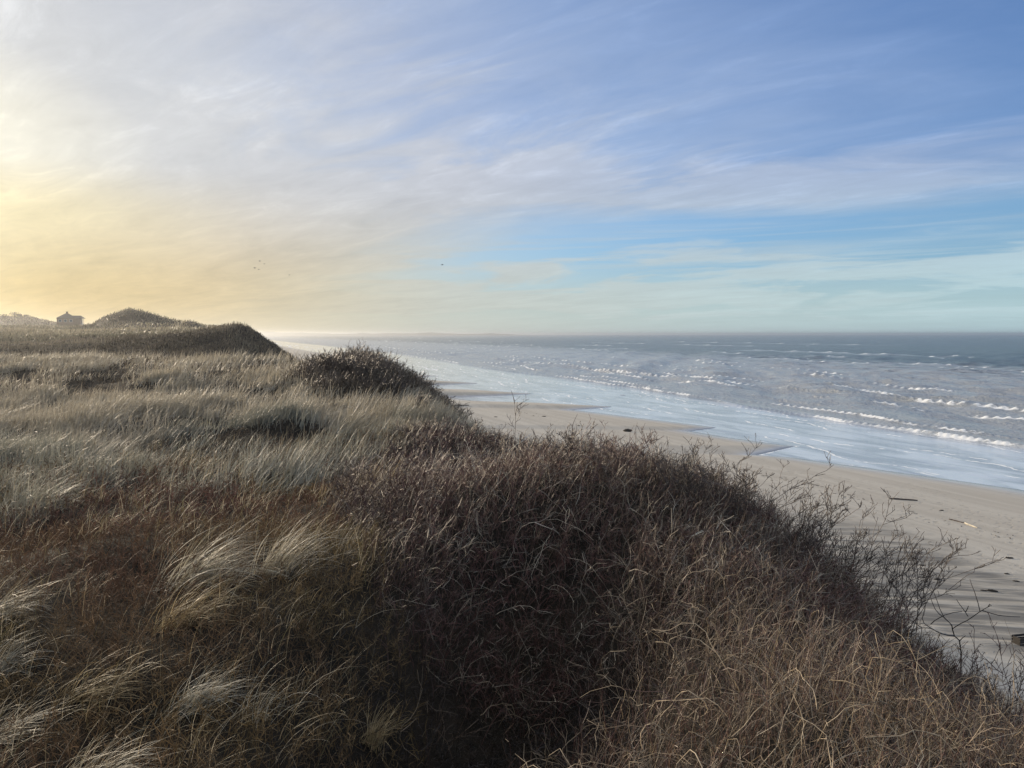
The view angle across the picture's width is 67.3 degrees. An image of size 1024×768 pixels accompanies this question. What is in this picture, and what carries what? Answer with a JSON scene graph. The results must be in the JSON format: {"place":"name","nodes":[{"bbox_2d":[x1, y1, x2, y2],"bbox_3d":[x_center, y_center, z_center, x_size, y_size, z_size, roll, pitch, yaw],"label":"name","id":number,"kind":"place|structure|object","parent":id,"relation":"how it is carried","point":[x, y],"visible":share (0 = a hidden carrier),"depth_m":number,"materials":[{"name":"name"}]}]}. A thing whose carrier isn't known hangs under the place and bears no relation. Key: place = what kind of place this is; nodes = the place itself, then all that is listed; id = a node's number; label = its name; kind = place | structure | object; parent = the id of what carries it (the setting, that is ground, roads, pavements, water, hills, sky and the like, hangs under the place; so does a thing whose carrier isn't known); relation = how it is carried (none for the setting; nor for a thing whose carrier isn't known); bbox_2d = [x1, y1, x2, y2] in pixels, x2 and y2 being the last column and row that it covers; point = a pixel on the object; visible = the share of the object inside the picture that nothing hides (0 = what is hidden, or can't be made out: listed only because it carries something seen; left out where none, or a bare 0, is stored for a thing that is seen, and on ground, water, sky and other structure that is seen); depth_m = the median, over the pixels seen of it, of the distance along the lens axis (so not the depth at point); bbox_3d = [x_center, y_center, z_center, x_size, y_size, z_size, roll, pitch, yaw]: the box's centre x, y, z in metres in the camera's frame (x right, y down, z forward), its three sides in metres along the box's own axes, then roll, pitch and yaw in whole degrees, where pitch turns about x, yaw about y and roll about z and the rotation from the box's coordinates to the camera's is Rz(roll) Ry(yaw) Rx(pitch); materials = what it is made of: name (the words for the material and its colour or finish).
{"place":"outdoors","nodes":[
{"label":"outdoors","id":0,"kind":"place"},
{"bbox_2d":[259,332,514,335],"bbox_3d":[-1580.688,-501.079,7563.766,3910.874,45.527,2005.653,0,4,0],"label":"coast","id":1,"kind":"structure","parent":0,"point":[329,334],"depth_m":6713.81},
{"bbox_2d":[0,309,1023,767],"bbox_3d":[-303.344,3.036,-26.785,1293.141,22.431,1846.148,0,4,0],"label":"dune terrain","id":2,"kind":"structure","parent":0,"point":[36,641],"depth_m":8.48,"materials":[{"name":"brown plant"}]},
{"bbox_2d":[0,312,35,318],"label":"wood","id":3,"kind":"object","parent":2,"relation":"on","point":[5,316],"visible":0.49,"depth_m":401.88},
{"bbox_2d":[0,624,71,680],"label":"grass tussock","id":4,"kind":"object","parent":2,"relation":"on","point":[4,666],"depth_m":6.92,"materials":[{"name":"beige plant"}]},
{"bbox_2d":[0,562,86,627],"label":"grass tussock","id":5,"kind":"object","parent":2,"relation":"on","point":[8,606],"depth_m":7.93,"materials":[{"name":"beige plant"}]},
{"bbox_2d":[0,685,87,752],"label":"grass tussock","id":6,"kind":"object","parent":2,"relation":"on","point":[12,725],"depth_m":5.90,"materials":[{"name":"beige plant"}]},
{"bbox_2d":[2,461,104,515],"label":"grass tussock","id":7,"kind":"object","parent":2,"relation":"on","point":[42,493],"depth_m":13.61,"materials":[{"name":"beige plant"}]},
{"bbox_2d":[57,312,85,325],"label":"house","id":8,"kind":"structure","parent":2,"relation":"on","point":[66,318],"depth_m":334.49,"materials":[{"name":"brick"}]},
{"bbox_2d":[0,306,221,342],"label":"dune grass","id":9,"kind":"structure","parent":2,"relation":"on","point":[30,331],"depth_m":192.94,"materials":[{"name":"brown plant"}]},
{"bbox_2d":[43,646,184,726],"bbox_3d":[-3.338,2.442,6.320,1.124,0.664,0.727,0,4,-5],"label":"grass tussock","id":10,"kind":"object","parent":2,"relation":"on","point":[92,690],"depth_m":6.39,"materials":[{"name":"beige plant"}]},
{"bbox_2d":[66,720,171,767],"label":"grass tussock","id":11,"kind":"object","parent":2,"relation":"on","point":[131,765],"depth_m":5.11,"materials":[{"name":"beige plant"}]},
{"bbox_2d":[0,321,303,362],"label":"sand dune","id":12,"kind":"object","parent":2,"relation":"on","point":[31,345],"visible":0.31,"depth_m":102.01,"materials":[{"name":"brown plant"}]},
{"bbox_2d":[146,561,263,637],"bbox_3d":[-3.091,2.214,7.807,1.228,0.848,0.894,2,4,27],"label":"grass tussock","id":13,"kind":"object","parent":2,"relation":"on","point":[182,614],"depth_m":7.76,"materials":[{"name":"beige plant"}]},
{"bbox_2d":[154,652,266,730],"bbox_3d":[-2.438,2.448,6.270,0.929,0.628,0.745,-1,4,-18],"label":"grass tussock","id":14,"kind":"object","parent":2,"relation":"on","point":[187,694],"depth_m":6.35,"materials":[{"name":"beige plant"}]},
{"bbox_2d":[0,355,431,767],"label":"dwarf scrub","id":15,"kind":"object","parent":2,"relation":"on","point":[113,528],"visible":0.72,"depth_m":8.46,"materials":[{"name":"brown plant"}]},
{"bbox_2d":[0,412,433,767],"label":"loose straw","id":16,"kind":"object","parent":2,"relation":"on","point":[183,510],"visible":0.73,"depth_m":9.41,"materials":[{"name":"beige plant"}]},
{"bbox_2d":[146,506,309,601],"bbox_3d":[-3.263,1.935,9.048,1.878,1.332,1.532,2,4,32],"label":"grass tussock","id":17,"kind":"object","parent":2,"relation":"on","point":[211,573],"depth_m":8.95,"materials":[{"name":"beige plant"}]},
{"bbox_2d":[0,347,531,530],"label":"marram grass","id":18,"kind":"structure","parent":2,"relation":"on","point":[30,408],"depth_m":27.69,"materials":[{"name":"beige plant"}]},
{"bbox_2d":[233,652,317,730],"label":"grass tussock","id":19,"kind":"object","parent":2,"relation":"on","point":[266,700],"depth_m":6.31,"materials":[{"name":"beige plant"}]},
{"bbox_2d":[234,505,363,580],"bbox_3d":[-2.544,1.948,9.216,1.688,1.038,1.064,-1,4,-15],"label":"grass tussock","id":20,"kind":"object","parent":2,"relation":"on","point":[279,566],"depth_m":9.30,"materials":[{"name":"beige plant"}]},
{"bbox_2d":[318,347,337,371],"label":"bare shrub","id":21,"kind":"object","parent":2,"relation":"on","point":[322,358],"visible":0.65,"depth_m":38.58,"materials":[{"name":"brown plant"}]},
{"bbox_2d":[334,346,357,378],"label":"bare shrub","id":22,"kind":"object","parent":2,"relation":"on","point":[348,365],"visible":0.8,"depth_m":37.65,"materials":[{"name":"plant"}]},
{"bbox_2d":[337,409,379,433],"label":"grass tussock","id":23,"kind":"object","parent":2,"relation":"on","point":[356,421],"depth_m":27.55,"materials":[{"name":"beige plant"}]},
{"bbox_2d":[351,352,384,378],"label":"bare shrub","id":24,"kind":"object","parent":2,"relation":"on","point":[365,366],"visible":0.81,"depth_m":37.14,"materials":[{"name":"plant"}]},
{"bbox_2d":[347,699,405,756],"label":"grass tussock","id":25,"kind":"object","parent":2,"relation":"on","point":[372,731],"depth_m":6.70,"materials":[{"name":"plant"}]},
{"bbox_2d":[351,449,415,495],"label":"grass tussock","id":26,"kind":"object","parent":2,"relation":"on","point":[381,473],"depth_m":13.62,"materials":[{"name":"brown plant"}]},
{"bbox_2d":[382,374,407,397],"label":"bare shrub","id":27,"kind":"object","parent":2,"relation":"on","point":[395,386],"visible":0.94,"depth_m":34.39,"materials":[{"name":"brown plant"}]},
{"bbox_2d":[383,399,428,424],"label":"grass tussock","id":28,"kind":"object","parent":2,"relation":"on","point":[405,412],"depth_m":28.55,"materials":[{"name":"beige plant"}]},
{"bbox_2d":[413,387,433,407],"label":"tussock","id":29,"kind":"object","parent":2,"relation":"on","point":[421,399],"visible":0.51,"depth_m":30.23,"materials":[{"name":"beige plant"}]},
{"bbox_2d":[507,391,527,452],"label":"bare shrub","id":30,"kind":"object","parent":2,"relation":"on","point":[515,414],"visible":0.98,"depth_m":21.88,"materials":[{"name":"brown plant"}]},
{"bbox_2d":[545,420,598,469],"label":"bare shrub","id":31,"kind":"object","parent":2,"relation":"on","point":[571,441],"visible":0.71,"depth_m":13.36,"materials":[{"name":"brown plant"}]},
{"bbox_2d":[235,339,1023,767],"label":"bare thicket","id":32,"kind":"object","parent":2,"relation":"on","point":[977,729],"visible":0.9,"depth_m":8.87,"materials":[{"name":"brown plant"}]},
{"bbox_2d":[596,420,662,484],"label":"bare shrub","id":33,"kind":"object","parent":2,"relation":"on","point":[635,446],"visible":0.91,"depth_m":12.74,"materials":[{"name":"brown plant"}]},
{"bbox_2d":[650,434,713,510],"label":"bare shrub","id":34,"kind":"object","parent":2,"relation":"on","point":[689,468],"visible":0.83,"depth_m":12.20,"materials":[{"name":"brown plant"}]},
{"bbox_2d":[686,432,832,533],"bbox_3d":[3.684,1.571,12.087,2.160,1.550,1.612,0,4,0],"label":"bare shrub","id":35,"kind":"object","parent":2,"relation":"on","point":[745,482],"visible":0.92,"depth_m":11.85,"materials":[{"name":"brown plant"}]},
{"bbox_2d":[733,722,871,767],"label":"grass tussock","id":36,"kind":"object","parent":2,"relation":"on","point":[793,752],"depth_m":4.56,"materials":[{"name":"brown plant"}]},
{"bbox_2d":[771,480,861,568],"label":"bare shrub","id":37,"kind":"object","parent":2,"relation":"on","point":[813,519],"visible":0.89,"depth_m":12.44,"materials":[{"name":"brown plant"}]},
{"bbox_2d":[819,487,911,580],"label":"bare shrub","id":38,"kind":"object","parent":2,"relation":"on","point":[859,534],"visible":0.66,"depth_m":15.34,"materials":[{"name":"brown plant"}]},
{"bbox_2d":[708,469,1023,733],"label":"slope scrub","id":39,"kind":"object","parent":2,"relation":"on","point":[907,634],"visible":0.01,"depth_m":14.92,"materials":[{"name":"brown plant"}]},
{"bbox_2d":[828,701,947,767],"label":"grass tussock","id":40,"kind":"object","parent":2,"relation":"on","point":[881,747],"depth_m":4.43,"materials":[{"name":"brown plant"}]},
{"bbox_2d":[863,518,1006,630],"bbox_3d":[7.926,3.808,14.703,2.061,2.282,2.418,1,4,21],"label":"bare shrub","id":41,"kind":"object","parent":2,"relation":"on","point":[923,572],"visible":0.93,"depth_m":14.86,"materials":[{"name":"brown plant"}]},
{"bbox_2d":[895,580,1017,677],"bbox_3d":[8.497,4.855,14.794,2.094,2.244,0.512,2,4,29],"label":"bare shrub","id":42,"kind":"object","parent":2,"relation":"on","point":[953,635],"visible":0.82,"depth_m":14.73,"materials":[{"name":"brown plant"}]},
{"bbox_2d":[941,624,1022,704],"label":"bare shrub","id":43,"kind":"object","parent":2,"relation":"on","point":[975,659],"visible":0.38,"depth_m":12.65,"materials":[{"name":"brown plant"}]},
{"bbox_2d":[976,612,1023,720],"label":"bare shrub","id":44,"kind":"object","parent":2,"relation":"on","point":[1021,677],"visible":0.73,"depth_m":13.29,"materials":[{"name":"brown plant"}]},
{"bbox_2d":[0,0,1023,334],"label":"sky","id":45,"kind":"structure","parent":0,"point":[568,167],"materials":[{"name":"blue"}]},
{"bbox_2d":[262,335,1023,489],"bbox_3d":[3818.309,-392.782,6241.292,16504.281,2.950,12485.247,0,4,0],"label":"sea","id":46,"kind":"structure","parent":0,"point":[950,407],"depth_m":198.38,"materials":[{"name":"liquid"}]},
{"bbox_2d":[278,345,1023,699],"bbox_3d":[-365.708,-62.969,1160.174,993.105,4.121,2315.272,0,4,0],"label":"beach","id":47,"kind":"structure","parent":0,"point":[994,515],"depth_m":52.48,"materials":[{"name":"beige sand"}]},
{"bbox_2d":[434,388,1012,544],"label":"tide wrack","id":48,"kind":"object","parent":47,"relation":"on","point":[786,480],"visible":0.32,"depth_m":57.47,"materials":[{"name":"brown plant"}]},
{"bbox_2d":[891,498,917,500],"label":"driftwood pole","id":49,"kind":"object","parent":47,"relation":"on","point":[904,499],"visible":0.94,"depth_m":56.84,"materials":[{"name":"wood"}]},
{"bbox_2d":[949,519,977,527],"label":"driftwood branch","id":50,"kind":"object","parent":47,"relation":"on","point":[964,522],"visible":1,"depth_m":49.20,"materials":[{"name":"brown wood"}]},
{"bbox_2d":[1011,633,1023,645],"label":"broken crate","id":51,"kind":"object","parent":47,"relation":"on","point":[1019,641],"visible":0.94,"depth_m":28.37,"materials":[{"name":"wood"}]}
]}

